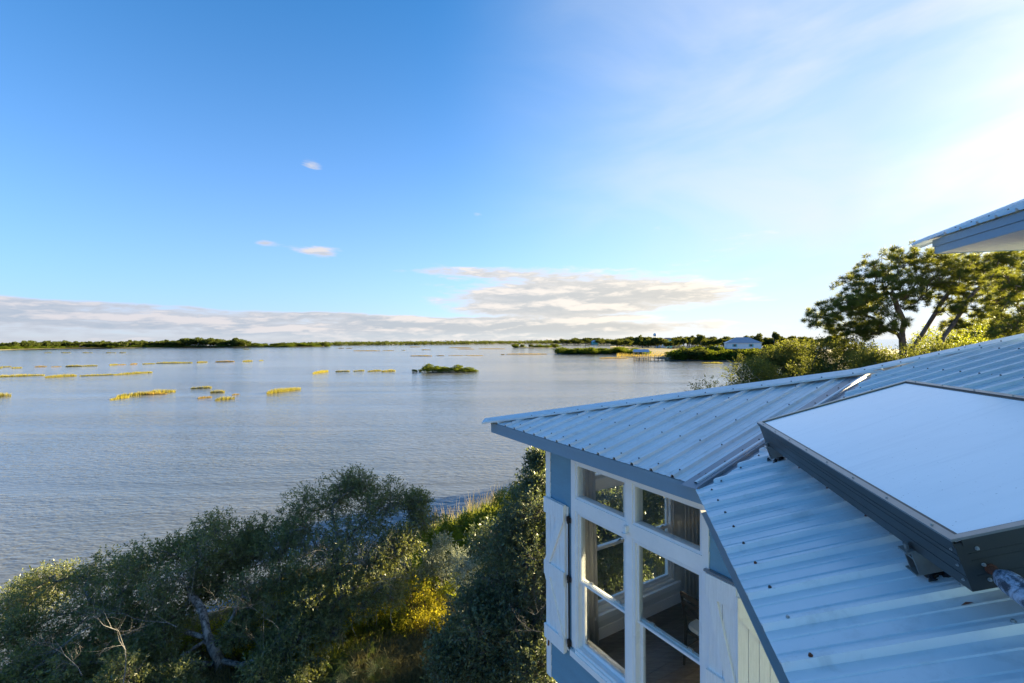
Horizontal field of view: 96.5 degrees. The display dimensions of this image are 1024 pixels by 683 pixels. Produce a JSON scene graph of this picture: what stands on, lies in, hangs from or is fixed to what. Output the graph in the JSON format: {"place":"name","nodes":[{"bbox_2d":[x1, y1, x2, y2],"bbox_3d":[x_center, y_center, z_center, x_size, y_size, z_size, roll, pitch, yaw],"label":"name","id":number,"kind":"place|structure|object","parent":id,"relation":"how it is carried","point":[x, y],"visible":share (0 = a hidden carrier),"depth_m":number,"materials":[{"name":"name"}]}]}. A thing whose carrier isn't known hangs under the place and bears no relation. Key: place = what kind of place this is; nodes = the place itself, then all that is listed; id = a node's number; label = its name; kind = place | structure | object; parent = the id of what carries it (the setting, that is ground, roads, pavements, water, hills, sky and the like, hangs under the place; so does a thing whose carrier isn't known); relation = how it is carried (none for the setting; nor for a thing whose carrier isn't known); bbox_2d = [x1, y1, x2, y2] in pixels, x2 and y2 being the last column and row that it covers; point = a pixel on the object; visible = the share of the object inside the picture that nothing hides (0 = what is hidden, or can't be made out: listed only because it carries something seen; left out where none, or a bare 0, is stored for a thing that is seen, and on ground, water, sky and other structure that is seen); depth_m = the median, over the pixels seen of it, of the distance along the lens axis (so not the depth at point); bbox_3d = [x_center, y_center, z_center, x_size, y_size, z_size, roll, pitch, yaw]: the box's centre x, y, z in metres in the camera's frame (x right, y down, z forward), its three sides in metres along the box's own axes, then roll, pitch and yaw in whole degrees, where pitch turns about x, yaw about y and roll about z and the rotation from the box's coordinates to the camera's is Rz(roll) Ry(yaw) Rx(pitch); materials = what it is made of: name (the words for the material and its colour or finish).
{"place":"outdoors","nodes":[
{"label":"outdoors","id":0,"kind":"place"},
{"bbox_2d":[0,346,310,349],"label":"wooded island","id":1,"kind":"structure","parent":0,"point":[137,347],"depth_m":738.93,"materials":[{"name":"plant"}]},
{"bbox_2d":[19,341,34,346],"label":"island tree","id":2,"kind":"object","parent":1,"relation":"on","point":[25,343],"visible":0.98,"depth_m":642.00,"materials":[{"name":"green plant"}]},
{"bbox_2d":[169,340,185,345],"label":"island tree","id":3,"kind":"object","parent":1,"relation":"on","point":[175,343],"visible":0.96,"depth_m":757.60,"materials":[{"name":"plant"}]},
{"bbox_2d":[189,337,206,345],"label":"island tree","id":4,"kind":"object","parent":1,"relation":"on","point":[197,340],"visible":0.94,"depth_m":773.51,"materials":[{"name":"green plant"}]},
{"bbox_2d":[0,560,457,682],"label":"scrub grass","id":5,"kind":"structure","parent":0,"point":[217,674],"depth_m":12.66,"materials":[{"name":"green plant"}]},
{"bbox_2d":[194,580,295,669],"bbox_3d":[-5.973,6.683,10.640,2.094,3.062,1.557,0,0,-15],"label":"dead sapling","id":6,"kind":"object","parent":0,"point":[256,621],"visible":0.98,"depth_m":10.63,"materials":[{"name":"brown wood"}]},
{"bbox_2d":[236,588,409,678],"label":"green grass","id":7,"kind":"structure","parent":0,"point":[352,642],"depth_m":11.93,"materials":[{"name":"green plant"}]},
{"bbox_2d":[328,596,553,682],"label":"dry grass","id":8,"kind":"structure","parent":0,"point":[401,660],"depth_m":11.35,"materials":[{"name":"plant"}]},
{"bbox_2d":[0,350,898,682],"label":"shore bank","id":9,"kind":"structure","parent":0,"point":[646,562],"depth_m":14.34,"materials":[{"name":"green plant"}]},
{"bbox_2d":[0,505,336,682],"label":"oak tree","id":10,"kind":"object","parent":9,"relation":"on","point":[63,658],"visible":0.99,"depth_m":11.67,"materials":[{"name":"green plant"}]},
{"bbox_2d":[150,634,193,661],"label":"scrub bush","id":11,"kind":"object","parent":9,"relation":"on","point":[175,649],"visible":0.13,"depth_m":11.87,"materials":[{"name":"green plant"}]},
{"bbox_2d":[153,616,201,648],"bbox_3d":[-8.975,7.945,12.312,1.410,1.267,1.327,0,0,-43],"label":"scrub bush","id":12,"kind":"object","parent":9,"relation":"on","point":[188,636],"visible":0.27,"depth_m":12.37,"materials":[{"name":"green plant"}]},
{"bbox_2d":[196,615,227,655],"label":"scrub bush","id":13,"kind":"object","parent":9,"relation":"on","point":[216,627],"visible":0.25,"depth_m":12.42,"materials":[{"name":"green plant"}]},
{"bbox_2d":[198,577,244,625],"bbox_3d":[-8.702,7.886,13.730,1.534,1.631,0.932,0,0,-25],"label":"scrub bush","id":14,"kind":"object","parent":9,"relation":"on","point":[223,604],"visible":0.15,"depth_m":13.65,"materials":[{"name":"green plant"}]},
{"bbox_2d":[209,602,250,626],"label":"scrub bush","id":15,"kind":"object","parent":9,"relation":"on","point":[223,615],"visible":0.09,"depth_m":12.60,"materials":[{"name":"green plant"}]},
{"bbox_2d":[225,631,257,669],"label":"scrub bush","id":16,"kind":"object","parent":9,"relation":"on","point":[240,650],"visible":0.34,"depth_m":11.69,"materials":[{"name":"green plant"}]},
{"bbox_2d":[248,613,275,652],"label":"scrub bush","id":17,"kind":"object","parent":9,"relation":"on","point":[264,624],"visible":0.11,"depth_m":12.24,"materials":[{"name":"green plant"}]},
{"bbox_2d":[258,662,308,682],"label":"saw palmetto","id":18,"kind":"object","parent":9,"relation":"on","point":[288,672],"visible":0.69,"depth_m":10.51,"materials":[{"name":"green plant"}]},
{"bbox_2d":[292,660,335,682],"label":"saw palmetto","id":19,"kind":"object","parent":9,"relation":"on","point":[316,675],"visible":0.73,"depth_m":10.73,"materials":[{"name":"green plant"}]},
{"bbox_2d":[315,643,349,682],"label":"saw palmetto","id":20,"kind":"object","parent":9,"relation":"on","point":[332,676],"visible":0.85,"depth_m":10.98,"materials":[{"name":"green plant"}]},
{"bbox_2d":[231,462,442,655],"bbox_3d":[-5.408,6.238,13.552,6.389,4.535,4.934,0,0,0],"label":"oak tree","id":21,"kind":"object","parent":9,"relation":"on","point":[397,544],"visible":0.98,"depth_m":13.29,"materials":[{"name":"green plant"}]},
{"bbox_2d":[329,661,370,682],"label":"saw palmetto","id":22,"kind":"object","parent":9,"relation":"on","point":[345,675],"visible":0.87,"depth_m":10.42,"materials":[{"name":"green plant"}]},
{"bbox_2d":[341,603,368,633],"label":"scrub bush","id":23,"kind":"object","parent":9,"relation":"on","point":[357,619],"visible":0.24,"depth_m":12.68,"materials":[{"name":"green plant"}]},
{"bbox_2d":[331,633,384,679],"bbox_3d":[-3.859,7.724,11.165,1.295,0.668,1.494,0,0,-43],"label":"saw palmetto","id":24,"kind":"object","parent":9,"relation":"on","point":[368,644],"visible":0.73,"depth_m":11.28,"materials":[{"name":"green plant"}]},
{"bbox_2d":[365,603,398,629],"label":"scrub bush","id":25,"kind":"object","parent":9,"relation":"on","point":[380,611],"visible":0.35,"depth_m":12.87,"materials":[{"name":"green plant"}]},
{"bbox_2d":[364,649,410,682],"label":"saw palmetto","id":26,"kind":"object","parent":9,"relation":"on","point":[374,674],"visible":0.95,"depth_m":10.58,"materials":[{"name":"green plant"}]},
{"bbox_2d":[377,593,417,629],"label":"scrub bush","id":27,"kind":"object","parent":9,"relation":"on","point":[388,618],"visible":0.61,"depth_m":12.73,"materials":[{"name":"green plant"}]},
{"bbox_2d":[390,609,418,640],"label":"scrub bush","id":28,"kind":"object","parent":9,"relation":"on","point":[403,621],"visible":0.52,"depth_m":12.46,"materials":[{"name":"green plant"}]},
{"bbox_2d":[395,572,435,609],"bbox_3d":[-2.853,7.663,13.637,1.610,1.295,0.998,0,0,39],"label":"scrub bush","id":29,"kind":"object","parent":9,"relation":"on","point":[415,594],"visible":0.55,"depth_m":13.58,"materials":[{"name":"green plant"}]},
{"bbox_2d":[404,603,439,637],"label":"scrub bush","id":30,"kind":"object","parent":9,"relation":"on","point":[425,614],"visible":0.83,"depth_m":12.48,"materials":[{"name":"yellow plant"}]},
{"bbox_2d":[407,566,442,607],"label":"scrub bush","id":31,"kind":"object","parent":9,"relation":"on","point":[428,581],"visible":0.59,"depth_m":14.01,"materials":[{"name":"green plant"}]},
{"bbox_2d":[415,585,445,622],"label":"scrub bush","id":32,"kind":"object","parent":9,"relation":"on","point":[432,593],"visible":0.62,"depth_m":13.26,"materials":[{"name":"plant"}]},
{"bbox_2d":[426,602,453,632],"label":"scrub bush","id":33,"kind":"object","parent":9,"relation":"on","point":[438,620],"visible":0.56,"depth_m":12.39,"materials":[{"name":"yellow plant"}]},
{"bbox_2d":[415,530,469,592],"bbox_3d":[-2.203,7.165,14.582,1.738,2.049,1.523,0,0,0],"label":"groundsel bush","id":34,"kind":"object","parent":9,"relation":"on","point":[432,560],"visible":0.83,"depth_m":14.47,"materials":[{"name":"green plant"}]},
{"bbox_2d":[417,510,480,552],"bbox_3d":[-2.217,7.288,16.692,2.497,1.798,2.616,0,0,-22],"label":"wax myrtle","id":35,"kind":"object","parent":9,"relation":"on","point":[445,525],"visible":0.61,"depth_m":16.91,"materials":[{"name":"green plant"}]},
{"bbox_2d":[436,572,467,601],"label":"scrub bush","id":36,"kind":"object","parent":9,"relation":"on","point":[447,588],"visible":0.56,"depth_m":13.50,"materials":[{"name":"green plant"}]},
{"bbox_2d":[447,550,482,626],"bbox_3d":[-1.293,7.214,12.989,1.279,1.947,2.308,0,0,0],"label":"groundsel bush","id":37,"kind":"object","parent":9,"relation":"on","point":[468,564],"visible":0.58,"depth_m":13.34,"materials":[{"name":"green plant"}]},
{"bbox_2d":[431,473,518,526],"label":"straw reeds","id":38,"kind":"object","parent":9,"relation":"on","point":[470,506],"visible":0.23,"depth_m":22.03,"materials":[{"name":"plant"}]},
{"bbox_2d":[458,481,532,539],"bbox_3d":[-0.381,6.892,17.454,3.272,2.571,2.406,0,0,-30],"label":"wax myrtle","id":39,"kind":"object","parent":9,"relation":"on","point":[482,514],"visible":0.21,"depth_m":17.70,"materials":[{"name":"green plant"}]},
{"bbox_2d":[418,446,664,682],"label":"oak tree","id":40,"kind":"object","parent":9,"relation":"on","point":[489,605],"visible":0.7,"depth_m":8.49,"materials":[{"name":"green plant"}]},
{"bbox_2d":[537,488,664,591],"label":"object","id":41,"kind":"structure","parent":9,"relation":"on","point":[657,570],"depth_m":15.91,"materials":[{"name":"green plant"}]},
{"bbox_2d":[687,375,726,390],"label":"oak tree","id":42,"kind":"object","parent":9,"relation":"on","point":[697,388],"visible":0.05,"depth_m":16.88,"materials":[{"name":"green plant"}]},
{"bbox_2d":[482,199,1023,682],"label":"house","id":43,"kind":"structure","parent":9,"relation":"on","point":[804,577],"depth_m":4.06,"materials":[{"name":"metal"}]},
{"bbox_2d":[585,469,598,644],"bbox_3d":[1.033,2.856,6.274,0.364,2.740,0.071,0,0,-32],"label":"curtain","id":44,"kind":"object","parent":43,"relation":"hanging from","point":[591,574],"visible":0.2,"depth_m":6.30,"materials":[{"name":"fabric"}]},
{"bbox_2d":[680,590,698,664],"bbox_3d":[2.543,3.753,5.954,0.579,0.987,0.464,0,0,-32],"label":"dining chair","id":45,"kind":"object","parent":43,"relation":"on","point":[692,629],"visible":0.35,"depth_m":5.98,"materials":[{"name":"brown wood"}]},
{"bbox_2d":[685,504,699,602],"bbox_3d":[2.976,2.846,7.475,0.491,2.740,0.071,0,0,-32],"label":"curtain","id":46,"kind":"object","parent":43,"relation":"hanging from","point":[692,524],"visible":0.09,"depth_m":7.43,"materials":[{"name":"fabric"}]},
{"bbox_2d":[757,380,1023,591],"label":"solar collector","id":47,"kind":"object","parent":43,"relation":"attached to","point":[930,476],"visible":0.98,"depth_m":2.15,"materials":[{"name":"white glass"}]},
{"bbox_2d":[985,564,1023,607],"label":"collector pipe","id":48,"kind":"object","parent":47,"relation":"attached to","point":[1009,583],"visible":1,"depth_m":1.40,"materials":[{"name":"metal"}]},
{"bbox_2d":[718,352,790,386],"bbox_3d":[13.914,4.420,26.067,5.145,7.617,4.764,0,0,0],"label":"bush","id":49,"kind":"object","parent":9,"relation":"on","point":[759,366],"visible":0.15,"depth_m":25.61,"materials":[{"name":"green plant"}]},
{"bbox_2d":[749,336,816,379],"bbox_3d":[22.967,3.854,38.033,7.072,8.649,5.352,0,0,0],"label":"oak tree","id":50,"kind":"object","parent":9,"relation":"on","point":[780,356],"visible":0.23,"depth_m":37.35,"materials":[{"name":"green plant"}]},
{"bbox_2d":[784,334,879,376],"bbox_3d":[21.111,3.737,30.126,6.546,8.832,5.789,0,0,0],"label":"oak tree","id":51,"kind":"object","parent":9,"relation":"on","point":[838,364],"visible":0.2,"depth_m":29.38,"materials":[{"name":"green plant"}]},
{"bbox_2d":[843,341,919,369],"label":"oak tree","id":52,"kind":"object","parent":9,"relation":"on","point":[878,357],"visible":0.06,"depth_m":19.09,"materials":[{"name":"green plant"}]},
{"bbox_2d":[799,238,972,356],"bbox_3d":[24.151,0.511,30.016,11.494,14.764,5.436,0,0,-9],"label":"pine tree","id":53,"kind":"object","parent":9,"relation":"on","point":[861,301],"visible":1,"depth_m":29.21,"materials":[{"name":"green plant"}]},
{"bbox_2d":[892,333,961,359],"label":"oak tree","id":54,"kind":"object","parent":9,"relation":"on","point":[937,346],"visible":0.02,"depth_m":19.96,"materials":[{"name":"green plant"}]},
{"bbox_2d":[898,324,973,354],"bbox_3d":[36.002,3.207,37.815,6.609,9.526,5.740,0,0,0],"label":"oak tree","id":55,"kind":"object","parent":9,"relation":"on","point":[936,337],"visible":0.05,"depth_m":37.84,"materials":[{"name":"green plant"}]},
{"bbox_2d":[908,252,999,356],"bbox_3d":[33.257,0.332,33.781,6.805,14.991,4.658,0,0,-35],"label":"pine tree","id":56,"kind":"object","parent":9,"relation":"on","point":[962,293],"visible":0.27,"depth_m":33.48,"materials":[{"name":"green plant"}]},
{"bbox_2d":[952,325,1001,345],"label":"oak tree","id":57,"kind":"object","parent":9,"relation":"on","point":[962,342],"visible":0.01,"depth_m":21.49,"materials":[{"name":"green plant"}]},
{"bbox_2d":[937,250,1023,343],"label":"pine tree","id":58,"kind":"object","parent":9,"relation":"on","point":[1002,259],"visible":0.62,"depth_m":28.86,"materials":[{"name":"green plant"}]},
{"bbox_2d":[952,308,1017,344],"bbox_3d":[36.514,2.526,33.884,7.659,10.810,6.250,0,0,0],"label":"oak tree","id":59,"kind":"object","parent":9,"relation":"on","point":[974,331],"visible":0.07,"depth_m":34.30,"materials":[{"name":"green plant"}]},
{"bbox_2d":[978,250,1023,340],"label":"pine tree","id":60,"kind":"object","parent":9,"relation":"on","point":[1013,322],"visible":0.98,"depth_m":17.07,"materials":[{"name":"green plant"}]},
{"bbox_2d":[331,343,609,345],"bbox_3d":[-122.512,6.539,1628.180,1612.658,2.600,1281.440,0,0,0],"label":"shore","id":61,"kind":"structure","parent":0,"point":[477,343],"depth_m":1289.03,"materials":[{"name":"green plant"}]},
{"bbox_2d":[287,338,617,345],"bbox_3d":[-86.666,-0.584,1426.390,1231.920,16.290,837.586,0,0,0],"label":"wood","id":62,"kind":"object","parent":61,"relation":"on","point":[337,343],"visible":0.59,"depth_m":1221.42,"materials":[{"name":"green plant"}]},
{"bbox_2d":[0,339,947,668],"bbox_3d":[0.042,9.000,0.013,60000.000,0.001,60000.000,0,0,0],"label":"water","id":63,"kind":"structure","parent":0,"point":[88,467],"depth_m":48.12,"materials":[{"name":"blue liquid"}]},
{"bbox_2d":[0,374,44,376],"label":"marsh grass","id":64,"kind":"structure","parent":63,"relation":"on","point":[22,375],"depth_m":124.32,"materials":[{"name":"yellow plant"}]},
{"bbox_2d":[44,374,76,377],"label":"marsh grass","id":65,"kind":"structure","parent":63,"relation":"on","point":[57,375],"depth_m":121.22,"materials":[{"name":"yellow plant"}]},
{"bbox_2d":[114,371,151,374],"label":"marsh grass","id":66,"kind":"structure","parent":63,"relation":"on","point":[138,372],"depth_m":131.47,"materials":[{"name":"yellow plant"}]},
{"bbox_2d":[116,389,176,397],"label":"marsh grass","id":67,"kind":"structure","parent":63,"relation":"on","point":[145,393],"depth_m":78.82,"materials":[{"name":"yellow plant"}]},
{"bbox_2d":[215,396,234,400],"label":"marsh grass","id":68,"kind":"structure","parent":63,"relation":"on","point":[224,398],"depth_m":71.53,"materials":[{"name":"plant"}]},
{"bbox_2d":[267,387,300,393],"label":"marsh grass","id":69,"kind":"structure","parent":63,"relation":"on","point":[276,390],"depth_m":82.40,"materials":[{"name":"yellow plant"}]},
{"bbox_2d":[421,363,433,371],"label":"mangrove","id":70,"kind":"object","parent":63,"relation":"in","point":[426,368],"visible":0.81,"depth_m":132.66,"materials":[{"name":"green plant"}]},
{"bbox_2d":[428,366,443,372],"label":"mangrove","id":71,"kind":"object","parent":63,"relation":"in","point":[436,368],"visible":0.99,"depth_m":131.19,"materials":[{"name":"green plant"}]},
{"bbox_2d":[449,364,466,371],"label":"mangrove","id":72,"kind":"object","parent":63,"relation":"in","point":[457,367],"visible":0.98,"depth_m":132.17,"materials":[{"name":"green plant"}]},
{"bbox_2d":[461,367,476,371],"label":"mangrove","id":73,"kind":"object","parent":63,"relation":"in","point":[468,369],"visible":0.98,"depth_m":132.07,"materials":[{"name":"plant"}]},
{"bbox_2d":[633,349,648,359],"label":"boathouse","id":74,"kind":"object","parent":63,"relation":"in","point":[642,351],"visible":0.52,"depth_m":207.75,"materials":[{"name":"white wood"}]},
{"bbox_2d":[649,355,673,359],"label":"walkway","id":75,"kind":"structure","parent":63,"relation":"in","point":[658,357],"depth_m":207.12,"materials":[{"name":"wood"}]},
{"bbox_2d":[610,346,915,360],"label":"ground","id":76,"kind":"structure","parent":63,"relation":"in","point":[660,350],"depth_m":324.18,"materials":[{"name":"beige sand"}]},
{"bbox_2d":[609,339,623,346],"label":"skyline tree","id":77,"kind":"object","parent":76,"relation":"on","point":[612,342],"visible":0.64,"depth_m":506.21,"materials":[{"name":"plant"}]},
{"bbox_2d":[621,339,633,346],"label":"skyline tree","id":78,"kind":"object","parent":76,"relation":"on","point":[628,341],"visible":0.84,"depth_m":509.92,"materials":[{"name":"green plant"}]},
{"bbox_2d":[617,348,666,356],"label":"marsh meadow","id":79,"kind":"structure","parent":76,"relation":"on","point":[637,355],"depth_m":254.74,"materials":[{"name":"yellow plant"}]},
{"bbox_2d":[644,339,653,347],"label":"skyline tree","id":80,"kind":"object","parent":76,"relation":"on","point":[648,342],"visible":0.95,"depth_m":472.71,"materials":[{"name":"plant"}]},
{"bbox_2d":[652,337,667,347],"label":"skyline tree","id":81,"kind":"object","parent":76,"relation":"on","point":[658,341],"visible":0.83,"depth_m":466.70,"materials":[{"name":"green plant"}]},
{"bbox_2d":[662,341,674,346],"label":"skyline tree","id":82,"kind":"object","parent":76,"relation":"on","point":[666,343],"visible":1,"depth_m":457.13,"materials":[{"name":"green plant"}]},
{"bbox_2d":[665,349,690,359],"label":"waterfront bush","id":83,"kind":"object","parent":76,"relation":"on","point":[670,353],"visible":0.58,"depth_m":205.62,"materials":[{"name":"green plant"}]},
{"bbox_2d":[670,351,691,359],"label":"waterfront bush","id":84,"kind":"object","parent":76,"relation":"on","point":[683,357],"visible":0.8,"depth_m":203.79,"materials":[{"name":"green plant"}]},
{"bbox_2d":[679,338,687,345],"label":"skyline tree","id":85,"kind":"object","parent":76,"relation":"on","point":[682,340],"visible":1,"depth_m":448.88,"materials":[{"name":"plant"}]},
{"bbox_2d":[679,348,694,359],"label":"waterfront bush","id":86,"kind":"object","parent":76,"relation":"on","point":[688,351],"visible":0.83,"depth_m":202.41,"materials":[{"name":"green plant"}]},
{"bbox_2d":[688,355,706,359],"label":"waterfront bush","id":87,"kind":"object","parent":76,"relation":"on","point":[695,357],"visible":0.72,"depth_m":200.89,"materials":[{"name":"green plant"}]},
{"bbox_2d":[692,349,708,358],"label":"waterfront bush","id":88,"kind":"object","parent":76,"relation":"on","point":[699,353],"visible":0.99,"depth_m":199.21,"materials":[{"name":"green plant"}]},
{"bbox_2d":[696,334,705,345],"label":"skyline tree","id":89,"kind":"object","parent":76,"relation":"on","point":[700,337],"visible":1,"depth_m":418.08,"materials":[{"name":"green plant"}]},
{"bbox_2d":[705,340,719,346],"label":"skyline tree","id":90,"kind":"object","parent":76,"relation":"on","point":[713,344],"visible":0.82,"depth_m":422.11,"materials":[{"name":"green plant"}]},
{"bbox_2d":[705,351,725,360],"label":"waterfront bush","id":91,"kind":"object","parent":76,"relation":"on","point":[712,356],"visible":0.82,"depth_m":198.78,"materials":[{"name":"green plant"}]},
{"bbox_2d":[718,348,732,356],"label":"waterfront bush","id":92,"kind":"object","parent":76,"relation":"on","point":[721,350],"visible":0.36,"depth_m":202.79,"materials":[{"name":"green plant"}]},
{"bbox_2d":[724,337,761,349],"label":"stilt house","id":93,"kind":"structure","parent":76,"relation":"on","point":[740,343],"depth_m":246.57,"materials":[{"name":"white paint"}]},
{"bbox_2d":[738,348,768,359],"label":"waterfront bush","id":94,"kind":"object","parent":76,"relation":"on","point":[751,350],"visible":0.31,"depth_m":195.32,"materials":[{"name":"green plant"}]},
{"bbox_2d":[750,333,762,343],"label":"skyline tree","id":95,"kind":"object","parent":76,"relation":"on","point":[758,337],"visible":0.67,"depth_m":377.94,"materials":[{"name":"green plant"}]},
{"bbox_2d":[763,337,772,344],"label":"skyline tree","id":96,"kind":"object","parent":76,"relation":"on","point":[769,340],"visible":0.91,"depth_m":400.02,"materials":[{"name":"plant"}]},
{"bbox_2d":[772,331,780,344],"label":"skyline tree","id":97,"kind":"object","parent":76,"relation":"on","point":[776,336],"visible":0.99,"depth_m":378.30,"materials":[{"name":"green plant"}]},
{"bbox_2d":[406,491,545,576],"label":"reed grass","id":98,"kind":"structure","parent":0,"point":[461,542],"depth_m":17.54,"materials":[{"name":"green plant"}]},
{"bbox_2d":[0,0,1023,342],"label":"sky","id":99,"kind":"structure","parent":0,"point":[248,170],"materials":[{"name":"blue"}]},
{"bbox_2d":[515,347,556,347],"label":"islet","id":100,"kind":"object","parent":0,"point":[535,347],"visible":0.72,"depth_m":571.36,"materials":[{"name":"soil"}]},
{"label":"mangrove spit","id":101,"kind":"structure","parent":0,"visible":0},
{"bbox_2d":[578,348,596,353],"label":"bush","id":102,"kind":"object","parent":101,"relation":"on","point":[584,352],"visible":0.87,"depth_m":295.25,"materials":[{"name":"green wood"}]},
{"bbox_2d":[578,347,599,353],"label":"bush","id":103,"kind":"object","parent":101,"relation":"on","point":[593,350],"visible":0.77,"depth_m":295.35,"materials":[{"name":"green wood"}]},
{"bbox_2d":[613,347,626,353],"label":"bush","id":104,"kind":"object","parent":101,"relation":"on","point":[618,351],"visible":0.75,"depth_m":296.65,"materials":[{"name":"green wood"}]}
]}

